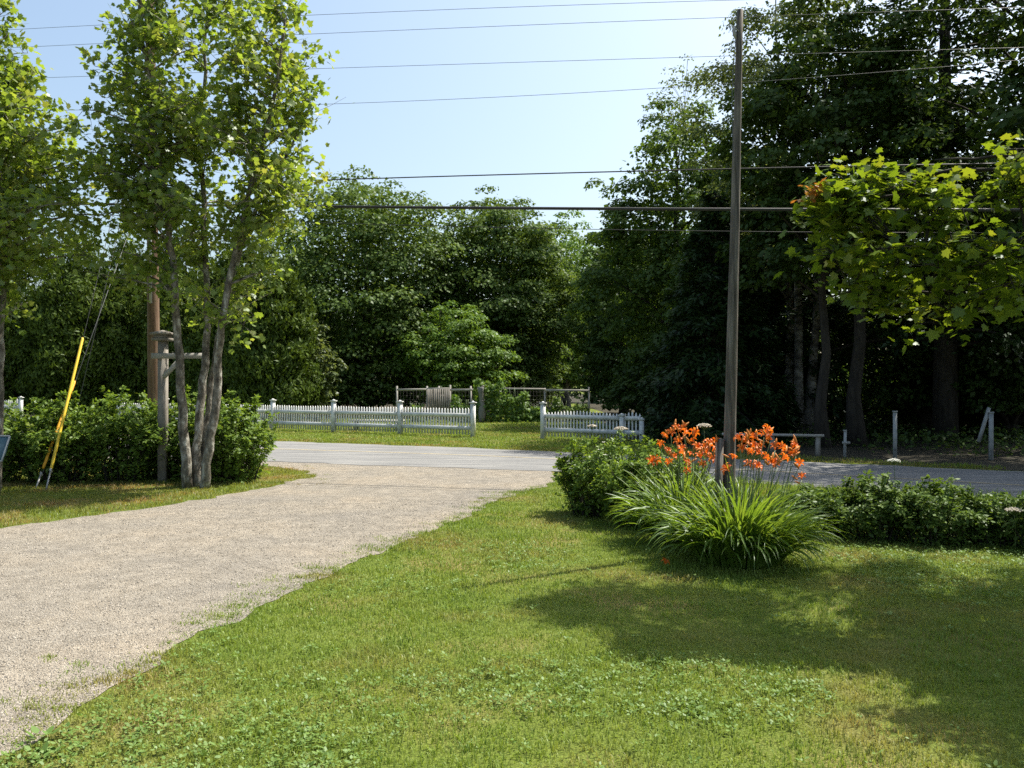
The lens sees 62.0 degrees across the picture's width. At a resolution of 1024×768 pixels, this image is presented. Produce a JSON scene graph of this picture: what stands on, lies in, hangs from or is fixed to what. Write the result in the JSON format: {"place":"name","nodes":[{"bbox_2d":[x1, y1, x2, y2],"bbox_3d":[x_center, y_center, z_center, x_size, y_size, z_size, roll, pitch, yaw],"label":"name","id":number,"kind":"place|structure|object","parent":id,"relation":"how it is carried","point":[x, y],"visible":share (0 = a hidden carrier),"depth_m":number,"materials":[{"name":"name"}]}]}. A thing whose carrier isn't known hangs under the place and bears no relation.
{"place":"outdoors","nodes":[
{"label":"outdoors","id":0,"kind":"place"},
{"bbox_2d":[0,457,554,754],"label":"driveway","id":1,"kind":"structure","parent":0,"point":[423,486],"depth_m":7.83,"materials":[{"name":"beige gravel"}]},
{"bbox_2d":[14,397,585,421],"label":"forest floor","id":2,"kind":"structure","parent":0,"point":[392,406],"depth_m":55.50,"materials":[{"name":"green plant"}]},
{"bbox_2d":[3,236,71,413],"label":"cedar tree","id":3,"kind":"object","parent":2,"relation":"on","point":[15,366],"visible":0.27,"depth_m":38.57,"materials":[{"name":"green plant"}]},
{"bbox_2d":[9,219,138,417],"bbox_3d":[-19.888,-2.985,38.906,5.315,9.480,5.739,0,0,0],"label":"cedar tree","id":4,"kind":"object","parent":2,"relation":"on","point":[52,372],"visible":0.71,"depth_m":37.59,"materials":[{"name":"green plant"}]},
{"bbox_2d":[72,228,172,413],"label":"cedar tree","id":5,"kind":"object","parent":2,"relation":"on","point":[127,362],"visible":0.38,"depth_m":38.51,"materials":[{"name":"green plant"}]},
{"bbox_2d":[131,227,213,404],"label":"cedar tree","id":6,"kind":"object","parent":2,"relation":"on","point":[165,319],"visible":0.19,"depth_m":37.69,"materials":[{"name":"green plant"}]},
{"bbox_2d":[183,240,268,404],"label":"cedar tree","id":7,"kind":"object","parent":2,"relation":"on","point":[196,364],"visible":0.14,"depth_m":35.95,"materials":[{"name":"green plant"}]},
{"bbox_2d":[222,235,327,421],"bbox_3d":[-9.751,-2.202,35.007,4.410,7.935,4.424,0,0,0],"label":"cedar tree","id":8,"kind":"object","parent":2,"relation":"on","point":[277,368],"visible":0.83,"depth_m":34.01,"materials":[{"name":"green plant"}]},
{"bbox_2d":[304,319,348,420],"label":"young tree","id":9,"kind":"object","parent":2,"relation":"on","point":[331,375],"visible":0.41,"depth_m":35.85,"materials":[{"name":"green plant"}]},
{"bbox_2d":[253,164,491,410],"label":"maple tree","id":10,"kind":"object","parent":2,"relation":"on","point":[393,304],"visible":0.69,"depth_m":42.82,"materials":[{"name":"green plant"}]},
{"bbox_2d":[415,184,595,413],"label":"maple tree","id":11,"kind":"object","parent":2,"relation":"on","point":[512,303],"visible":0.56,"depth_m":45.78,"materials":[{"name":"green plant"}]},
{"bbox_2d":[0,385,1023,767],"bbox_3d":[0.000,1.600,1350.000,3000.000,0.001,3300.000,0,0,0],"label":"lawn","id":12,"kind":"structure","parent":0,"point":[726,731],"depth_m":4.83,"materials":[{"name":"plant"}]},
{"bbox_2d":[0,435,10,461],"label":"roadside sign","id":13,"kind":"object","parent":12,"relation":"on","point":[4,441],"visible":0.97,"depth_m":12.10,"materials":[{"name":"blue metal"}]},
{"bbox_2d":[4,396,23,420],"bbox_3d":[-23.518,1.060,36.585,7.229,1.120,0.272,0,0,23],"label":"picket fence","id":14,"kind":"object","parent":12,"relation":"on","point":[20,403],"visible":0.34,"depth_m":35.20,"materials":[{"name":"white paint"}]},
{"bbox_2d":[2,396,34,483],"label":"hedge shrub","id":15,"kind":"object","parent":12,"relation":"on","point":[10,465],"visible":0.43,"depth_m":13.71,"materials":[{"name":"green plant"}]},
{"bbox_2d":[5,390,109,483],"bbox_3d":[-7.456,0.861,13.958,1.745,1.578,1.725,0,0,-29],"label":"hedge shrub","id":16,"kind":"object","parent":12,"relation":"on","point":[44,436],"visible":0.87,"depth_m":13.63,"materials":[{"name":"green plant"}]},
{"bbox_2d":[0,0,128,489],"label":"maple tree","id":17,"kind":"object","parent":12,"relation":"on","point":[22,144],"visible":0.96,"depth_m":12.55,"materials":[{"name":"green plant"}]},
{"bbox_2d":[64,385,177,481],"bbox_3d":[-6.434,0.827,14.133,1.648,1.628,1.891,0,0,-43],"label":"hedge shrub","id":18,"kind":"object","parent":12,"relation":"on","point":[121,428],"visible":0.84,"depth_m":13.82,"materials":[{"name":"green plant"}]},
{"bbox_2d":[66,265,197,310],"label":"maple tree","id":19,"kind":"object","parent":12,"relation":"on","point":[112,272],"depth_m":52.28,"materials":[{"name":"green plant"}]},
{"bbox_2d":[140,0,159,410],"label":"utility pole","id":20,"kind":"object","parent":12,"relation":"on","point":[153,322],"visible":0.2,"depth_m":16.90,"materials":[{"name":"brown wood"}]},
{"bbox_2d":[35,233,128,487],"bbox_3d":[-7.263,-1.230,14.994,0.044,5.767,3.824,0,0,2],"label":"guy wire","id":21,"kind":"object","parent":20,"relation":"attached to","point":[46,458],"visible":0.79,"depth_m":13.71,"materials":[{"name":"metal"}]},
{"bbox_2d":[45,74,146,489],"bbox_3d":[-7.118,-2.348,14.869,0.044,8.000,4.075,0,0,-2],"label":"guy wire","id":22,"kind":"object","parent":20,"relation":"attached to","point":[65,408],"visible":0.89,"depth_m":13.52,"materials":[{"name":"metal"}]},
{"bbox_2d":[77,178,130,406],"bbox_3d":[-7.323,-2.008,15.467,0.043,7.321,2.888,0,0,5],"label":"guy wire","id":23,"kind":"object","parent":20,"relation":"attached to","point":[96,325],"visible":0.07,"depth_m":15.06,"materials":[{"name":"metal"}]},
{"bbox_2d":[11,0,728,29],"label":"overhead wire","id":24,"kind":"object","parent":20,"relation":"attached to","point":[443,9],"visible":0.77,"depth_m":15.11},
{"bbox_2d":[14,7,1023,47],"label":"overhead wire","id":25,"kind":"object","parent":20,"relation":"attached to","point":[611,21],"visible":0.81,"depth_m":14.30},
{"bbox_2d":[41,212,1022,232],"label":"overhead wire","id":26,"kind":"object","parent":20,"relation":"attached to","point":[595,229],"visible":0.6,"depth_m":14.53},
{"bbox_2d":[46,47,1023,77],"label":"overhead wire","id":27,"kind":"object","parent":20,"relation":"attached to","point":[635,58],"visible":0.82,"depth_m":14.28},
{"bbox_2d":[47,59,1023,110],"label":"overhead wire","id":28,"kind":"object","parent":20,"relation":"attached to","point":[668,87],"visible":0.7,"depth_m":14.11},
{"bbox_2d":[74,163,1007,188],"bbox_3d":[-4.343,-3.944,16.186,76.842,2.255,0.022,0,0,16],"label":"overhead wire","id":29,"kind":"object","parent":20,"relation":"attached to","point":[627,171],"visible":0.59,"depth_m":14.36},
{"bbox_2d":[73,203,1022,211],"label":"overhead wire","id":30,"kind":"object","parent":20,"relation":"attached to","point":[616,208],"visible":0.53,"depth_m":14.53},
{"bbox_2d":[0,460,332,527],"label":"verge grass","id":31,"kind":"structure","parent":12,"relation":"on","point":[144,495],"depth_m":12.30,"materials":[{"name":"green plant"}]},
{"bbox_2d":[149,330,201,481],"bbox_3d":[-5.447,0.410,13.920,0.830,2.580,0.320,0,0,0],"label":"sign post","id":32,"kind":"object","parent":12,"relation":"on","point":[162,338],"visible":0.76,"depth_m":13.86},
{"bbox_2d":[127,384,228,480],"bbox_3d":[-5.611,0.823,14.464,1.702,1.634,1.599,0,0,37],"label":"hedge shrub","id":33,"kind":"object","parent":12,"relation":"on","point":[174,465],"visible":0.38,"depth_m":14.11,"materials":[{"name":"green plant"}]},
{"bbox_2d":[33,0,354,488],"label":"maple tree","id":34,"kind":"object","parent":12,"relation":"on","point":[173,207],"visible":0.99,"depth_m":12.76,"materials":[{"name":"green plant"}]},
{"bbox_2d":[188,390,279,483],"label":"hedge shrub","id":35,"kind":"object","parent":12,"relation":"on","point":[236,453],"visible":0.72,"depth_m":13.72,"materials":[{"name":"green plant"}]},
{"bbox_2d":[117,397,476,436],"bbox_3d":[-8.250,1.060,29.400,16.270,1.120,0.203,0,0,28],"label":"picket fence","id":36,"kind":"object","parent":12,"relation":"on","point":[398,414],"visible":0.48,"depth_m":27.43,"materials":[{"name":"white paint"}]},
{"bbox_2d":[349,419,404,429],"bbox_3d":[-4.674,1.429,29.500,1.900,0.379,0.500,0,0,5],"label":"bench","id":37,"kind":"object","parent":12,"relation":"on","point":[370,421],"visible":0.12,"depth_m":29.29,"materials":[{"name":"grey wood"}]},
{"bbox_2d":[409,403,423,421],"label":"climbing vine","id":38,"kind":"object","parent":12,"relation":"on","point":[419,406],"visible":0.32,"depth_m":35.57,"materials":[{"name":"green plant"}]},
{"bbox_2d":[10,281,902,403],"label":"trees","id":39,"kind":"object","parent":12,"relation":"on","point":[575,394],"visible":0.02,"depth_m":71.44,"materials":[{"name":"green plant"}]},
{"bbox_2d":[384,300,529,408],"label":"apple tree","id":40,"kind":"object","parent":12,"relation":"on","point":[449,362],"visible":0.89,"depth_m":40.87,"materials":[{"name":"green plant"}]},
{"bbox_2d":[449,394,476,421],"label":"climbing vine","id":41,"kind":"object","parent":12,"relation":"on","point":[457,403],"visible":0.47,"depth_m":35.57,"materials":[{"name":"green plant"}]},
{"bbox_2d":[477,385,485,421],"bbox_3d":[-1.258,0.824,35.384,0.358,1.537,0.326,0,0,0],"label":"rolled netting","id":42,"kind":"object","parent":12,"relation":"on","point":[481,412],"visible":0.99,"depth_m":35.29,"materials":[{"name":"grey metal"}]},
{"bbox_2d":[396,385,589,420],"bbox_3d":[-0.802,0.871,35.989,8.189,1.659,0.155,0,0,0],"label":"garden fence","id":43,"kind":"object","parent":12,"relation":"on","point":[471,389],"visible":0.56,"depth_m":35.91,"materials":[{"name":"grey wood"}]},
{"bbox_2d":[426,389,449,419],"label":"garden gate","id":44,"kind":"structure","parent":43,"relation":"attached to","point":[434,400],"depth_m":35.85,"materials":[{"name":"grey wood"}]},
{"bbox_2d":[472,376,529,421],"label":"climbing vine","id":45,"kind":"object","parent":12,"relation":"on","point":[519,403],"visible":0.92,"depth_m":35.55,"materials":[{"name":"green plant"}]},
{"bbox_2d":[0,539,1023,767],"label":"lawn weeds","id":46,"kind":"object","parent":12,"relation":"on","point":[45,750],"visible":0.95,"depth_m":4.23,"materials":[{"name":"green plant"}]},
{"bbox_2d":[527,404,557,421],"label":"climbing vine","id":47,"kind":"object","parent":12,"relation":"on","point":[533,413],"visible":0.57,"depth_m":35.50,"materials":[{"name":"green plant"}]},
{"bbox_2d":[512,210,597,405],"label":"birch tree","id":48,"kind":"object","parent":12,"relation":"on","point":[572,376],"visible":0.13,"depth_m":56.73,"materials":[{"name":"green plant"}]},
{"bbox_2d":[550,396,591,421],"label":"climbing vine","id":49,"kind":"object","parent":12,"relation":"on","point":[559,408],"visible":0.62,"depth_m":35.56,"materials":[{"name":"green plant"}]},
{"bbox_2d":[176,415,1005,468],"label":"lawn grass","id":50,"kind":"structure","parent":12,"relation":"on","point":[313,436],"depth_m":25.06,"materials":[{"name":"green plant"}]},
{"bbox_2d":[587,424,596,453],"bbox_3d":[0.986,1.048,10.499,0.125,1.104,0.124,0,0,0],"label":"wild umbel","id":51,"kind":"object","parent":12,"relation":"on","point":[592,426],"visible":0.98,"depth_m":10.49,"materials":[{"name":"white plant"}]},
{"bbox_2d":[539,401,645,441],"bbox_3d":[2.217,1.060,24.041,3.342,1.120,0.230,0,0,33],"label":"picket fence","id":52,"kind":"object","parent":12,"relation":"on","point":[622,418],"visible":0.87,"depth_m":24.09,"materials":[{"name":"white paint"}]},
{"bbox_2d":[550,430,639,518],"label":"flowering shrub","id":53,"kind":"object","parent":12,"relation":"on","point":[576,478],"visible":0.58,"depth_m":10.24,"materials":[{"name":"green plant"}]},
{"bbox_2d":[614,426,627,462],"bbox_3d":[1.292,1.050,10.102,0.167,1.101,0.172,0,0,19],"label":"wild umbel","id":54,"kind":"object","parent":12,"relation":"on","point":[621,427],"visible":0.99,"depth_m":10.08,"materials":[{"name":"white plant"}]},
{"bbox_2d":[265,438,997,469],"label":"roadside dry grass","id":55,"kind":"structure","parent":12,"relation":"on","point":[532,449],"depth_m":20.44,"materials":[{"name":"green plant"}]},
{"bbox_2d":[588,435,709,529],"bbox_3d":[1.538,1.102,9.627,1.381,1.064,1.184,0,0,0],"label":"shrub","id":56,"kind":"object","parent":12,"relation":"on","point":[610,481],"visible":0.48,"depth_m":9.50,"materials":[{"name":"green plant"}]},
{"bbox_2d":[604,419,745,543],"bbox_3d":[1.746,0.973,8.595,1.670,1.256,1.588,0,0,0],"label":"daylily clump","id":57,"kind":"object","parent":12,"relation":"on","point":[648,494],"visible":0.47,"depth_m":8.48,"materials":[{"name":"green plant"}]},
{"bbox_2d":[696,423,711,487],"bbox_3d":[2.006,1.005,8.902,0.157,1.191,0.161,0,0,19],"label":"wild umbel","id":58,"kind":"object","parent":12,"relation":"on","point":[704,425],"visible":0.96,"depth_m":8.89,"materials":[{"name":"white plant"}]},
{"bbox_2d":[714,9,742,510],"bbox_3d":[2.111,-0.971,8.293,0.280,5.346,0.147,0,0,0],"label":"wooden pole","id":59,"kind":"object","parent":12,"relation":"on","point":[726,445],"visible":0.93,"depth_m":8.26,"materials":[{"name":"brown wood"}]},
{"bbox_2d":[635,424,847,572],"bbox_3d":[2.031,0.984,7.606,1.775,1.235,1.796,0,0,-43],"label":"daylily clump","id":60,"kind":"object","parent":12,"relation":"on","point":[756,532],"visible":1,"depth_m":7.37,"materials":[{"name":"green plant"}]},
{"bbox_2d":[768,482,862,535],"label":"shrub","id":61,"kind":"object","parent":12,"relation":"on","point":[810,494],"visible":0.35,"depth_m":9.00,"materials":[{"name":"green plant"}]},
{"bbox_2d":[816,469,931,543],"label":"shrub","id":62,"kind":"object","parent":12,"relation":"on","point":[872,513],"visible":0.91,"depth_m":8.64,"materials":[{"name":"green plant"}]},
{"bbox_2d":[887,458,900,486],"bbox_3d":[4.035,1.191,9.002,0.137,0.818,0.141,0,0,19],"label":"wild umbel","id":63,"kind":"object","parent":12,"relation":"on","point":[893,460],"visible":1,"depth_m":8.99,"materials":[{"name":"white plant"}]},
{"bbox_2d":[773,129,1023,353],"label":"maple tree","id":64,"kind":"object","parent":12,"relation":"on","point":[836,205],"visible":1,"depth_m":5.96,"materials":[{"name":"green plant"}]},
{"bbox_2d":[884,474,993,547],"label":"shrub","id":65,"kind":"object","parent":12,"relation":"on","point":[938,524],"visible":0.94,"depth_m":8.39,"materials":[{"name":"green plant"}]},
{"bbox_2d":[951,489,1023,548],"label":"shrub","id":66,"kind":"object","parent":12,"relation":"on","point":[991,535],"visible":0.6,"depth_m":8.34,"materials":[{"name":"green plant"}]},
{"bbox_2d":[990,490,1023,550],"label":"shrub","id":67,"kind":"object","parent":12,"relation":"on","point":[1011,522],"visible":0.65,"depth_m":8.15,"materials":[{"name":"green plant"}]},
{"bbox_2d":[1004,507,1022,549],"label":"wild umbel","id":68,"kind":"object","parent":12,"relation":"on","point":[1014,509],"visible":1,"depth_m":8.09,"materials":[{"name":"white plant"}]},
{"bbox_2d":[0,0,1023,380],"label":"sky","id":69,"kind":"structure","parent":0,"point":[592,131],"materials":[{"name":"blue"}]},
{"bbox_2d":[125,439,1023,498],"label":"road","id":70,"kind":"structure","parent":0,"point":[351,454],"depth_m":16.83,"materials":[{"name":"grey asphalt"}]},
{"bbox_2d":[552,394,1023,470],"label":"forest floor","id":71,"kind":"structure","parent":0,"point":[1014,461],"depth_m":19.85,"materials":[{"name":"green plant"}]},
{"bbox_2d":[569,218,654,413],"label":"ash tree","id":72,"kind":"object","parent":71,"relation":"on","point":[586,348],"visible":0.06,"depth_m":45.55,"materials":[{"name":"green plant"}]},
{"bbox_2d":[571,228,679,413],"bbox_3d":[6.202,-2.837,40.151,6.592,9.203,6.974,0,0,0],"label":"understory tree","id":73,"kind":"object","parent":71,"relation":"on","point":[605,356],"visible":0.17,"depth_m":39.49,"materials":[{"name":"green plant"}]},
{"bbox_2d":[562,98,728,392],"bbox_3d":[6.490,-4.631,32.613,7.219,12.774,8.038,0,0,-42],"label":"ash tree","id":74,"kind":"object","parent":71,"relation":"on","point":[659,249],"visible":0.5,"depth_m":32.33,"materials":[{"name":"green plant"}]},
{"bbox_2d":[595,339,705,426],"bbox_3d":[5.735,0.035,29.976,5.476,3.475,4.619,0,0,0],"label":"understory bush","id":75,"kind":"object","parent":71,"relation":"on","point":[633,375],"visible":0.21,"depth_m":30.23,"materials":[{"name":"green plant"}]},
{"bbox_2d":[646,54,725,222],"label":"birch tree","id":76,"kind":"object","parent":71,"relation":"on","point":[686,77],"visible":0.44,"depth_m":37.18,"materials":[{"name":"green plant"}]},
{"bbox_2d":[627,189,806,445],"bbox_3d":[5.611,-1.606,24.016,4.737,7.878,5.125,0,0,31],"label":"hemlock tree","id":77,"kind":"object","parent":71,"relation":"on","point":[707,406],"visible":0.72,"depth_m":23.35,"materials":[{"name":"green plant"}]},
{"bbox_2d":[660,128,812,404],"bbox_3d":[7.613,-3.660,28.800,5.190,10.872,4.982,0,0,0],"label":"poplar tree","id":78,"kind":"object","parent":71,"relation":"on","point":[678,256],"visible":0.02,"depth_m":28.63,"materials":[{"name":"green plant"}]},
{"bbox_2d":[722,433,823,455],"bbox_3d":[5.894,1.405,19.300,2.210,0.560,0.140,0,0,16],"label":"rail fence","id":79,"kind":"object","parent":71,"relation":"on","point":[817,444],"visible":0.5,"depth_m":19.05,"materials":[{"name":"grey wood"}]},
{"bbox_2d":[673,143,889,438],"bbox_3d":[8.362,-2.474,27.080,6.700,10.520,6.070,0,0,0],"label":"hemlock tree","id":80,"kind":"object","parent":71,"relation":"on","point":[774,301],"visible":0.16,"depth_m":25.76,"materials":[{"name":"green plant"}]},
{"bbox_2d":[673,0,912,438],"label":"birch tree","id":81,"kind":"object","parent":71,"relation":"on","point":[749,66],"visible":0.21,"depth_m":24.80,"materials":[{"name":"green plant"}]},
{"bbox_2d":[608,411,1023,456],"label":"undergrowth","id":82,"kind":"object","parent":71,"relation":"on","point":[902,437],"visible":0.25,"depth_m":22.02,"materials":[{"name":"green plant"}]},
{"bbox_2d":[710,10,957,447],"bbox_3d":[8.054,-3.710,21.425,5.589,10.943,5.903,0,0,0],"label":"oak tree","id":83,"kind":"object","parent":71,"relation":"on","point":[758,112],"visible":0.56,"depth_m":20.92,"materials":[{"name":"green plant"}]},
{"bbox_2d":[842,430,849,456],"bbox_3d":[7.289,1.353,18.642,0.160,0.694,0.166,0,0,0],"label":"white post","id":84,"kind":"object","parent":71,"relation":"on","point":[845,442],"visible":0.88,"depth_m":18.64,"materials":[{"name":"paint"}]},
{"bbox_2d":[720,0,996,446],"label":"oak tree","id":85,"kind":"object","parent":71,"relation":"on","point":[855,428],"visible":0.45,"depth_m":21.04,"materials":[{"name":"green plant"}]},
{"bbox_2d":[827,372,892,424],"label":"shrub","id":86,"kind":"object","parent":71,"relation":"on","point":[866,409],"visible":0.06,"depth_m":31.85,"materials":[{"name":"green plant"}]},
{"bbox_2d":[840,356,906,427],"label":"shrub","id":87,"kind":"object","parent":71,"relation":"on","point":[878,412],"visible":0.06,"depth_m":31.46,"materials":[{"name":"green plant"}]},
{"bbox_2d":[764,0,1023,441],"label":"hemlock tree","id":88,"kind":"object","parent":71,"relation":"on","point":[945,414],"visible":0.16,"depth_m":23.69,"materials":[{"name":"green plant"}]},
{"bbox_2d":[892,411,897,458],"bbox_3d":[8.171,1.137,18.176,0.104,1.127,0.104,0,0,23],"label":"white post","id":89,"kind":"object","parent":71,"relation":"on","point":[895,434],"visible":0.82,"depth_m":18.14,"materials":[{"name":"paint"}]},
{"bbox_2d":[803,158,1023,434],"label":"understory tree","id":90,"kind":"object","parent":71,"relation":"on","point":[885,392],"visible":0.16,"depth_m":25.62,"materials":[{"name":"green plant"}]},
{"bbox_2d":[866,349,981,432],"bbox_3d":[14.269,-0.013,29.042,4.836,3.633,4.363,0,0,0],"label":"understory bush","id":91,"kind":"object","parent":71,"relation":"on","point":[909,415],"visible":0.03,"depth_m":27.91,"materials":[{"name":"green plant"}]},
{"bbox_2d":[854,0,1023,286],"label":"oak tree","id":92,"kind":"object","parent":71,"relation":"on","point":[938,88],"visible":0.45,"depth_m":19.37,"materials":[{"name":"green plant"}]},
{"bbox_2d":[883,153,1023,438],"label":"understory tree","id":93,"kind":"object","parent":71,"relation":"on","point":[1008,412],"visible":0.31,"depth_m":23.66,"materials":[{"name":"green plant"}]},
{"bbox_2d":[977,407,993,459],"bbox_3d":[9.978,1.095,17.960,0.347,1.209,0.129,0,0,12],"label":"white post","id":94,"kind":"object","parent":71,"relation":"on","point":[989,414],"visible":0.88,"depth_m":17.91,"materials":[{"name":"paint"}]},
{"bbox_2d":[958,388,1023,434],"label":"understory bush","id":95,"kind":"object","parent":71,"relation":"on","point":[977,416],"visible":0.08,"depth_m":27.66,"materials":[{"name":"green plant"}]},
{"bbox_2d":[965,0,1023,229],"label":"oak tree","id":96,"kind":"object","parent":71,"relation":"on","point":[1012,125],"visible":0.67,"depth_m":18.00,"materials":[{"name":"green plant"}]}
]}

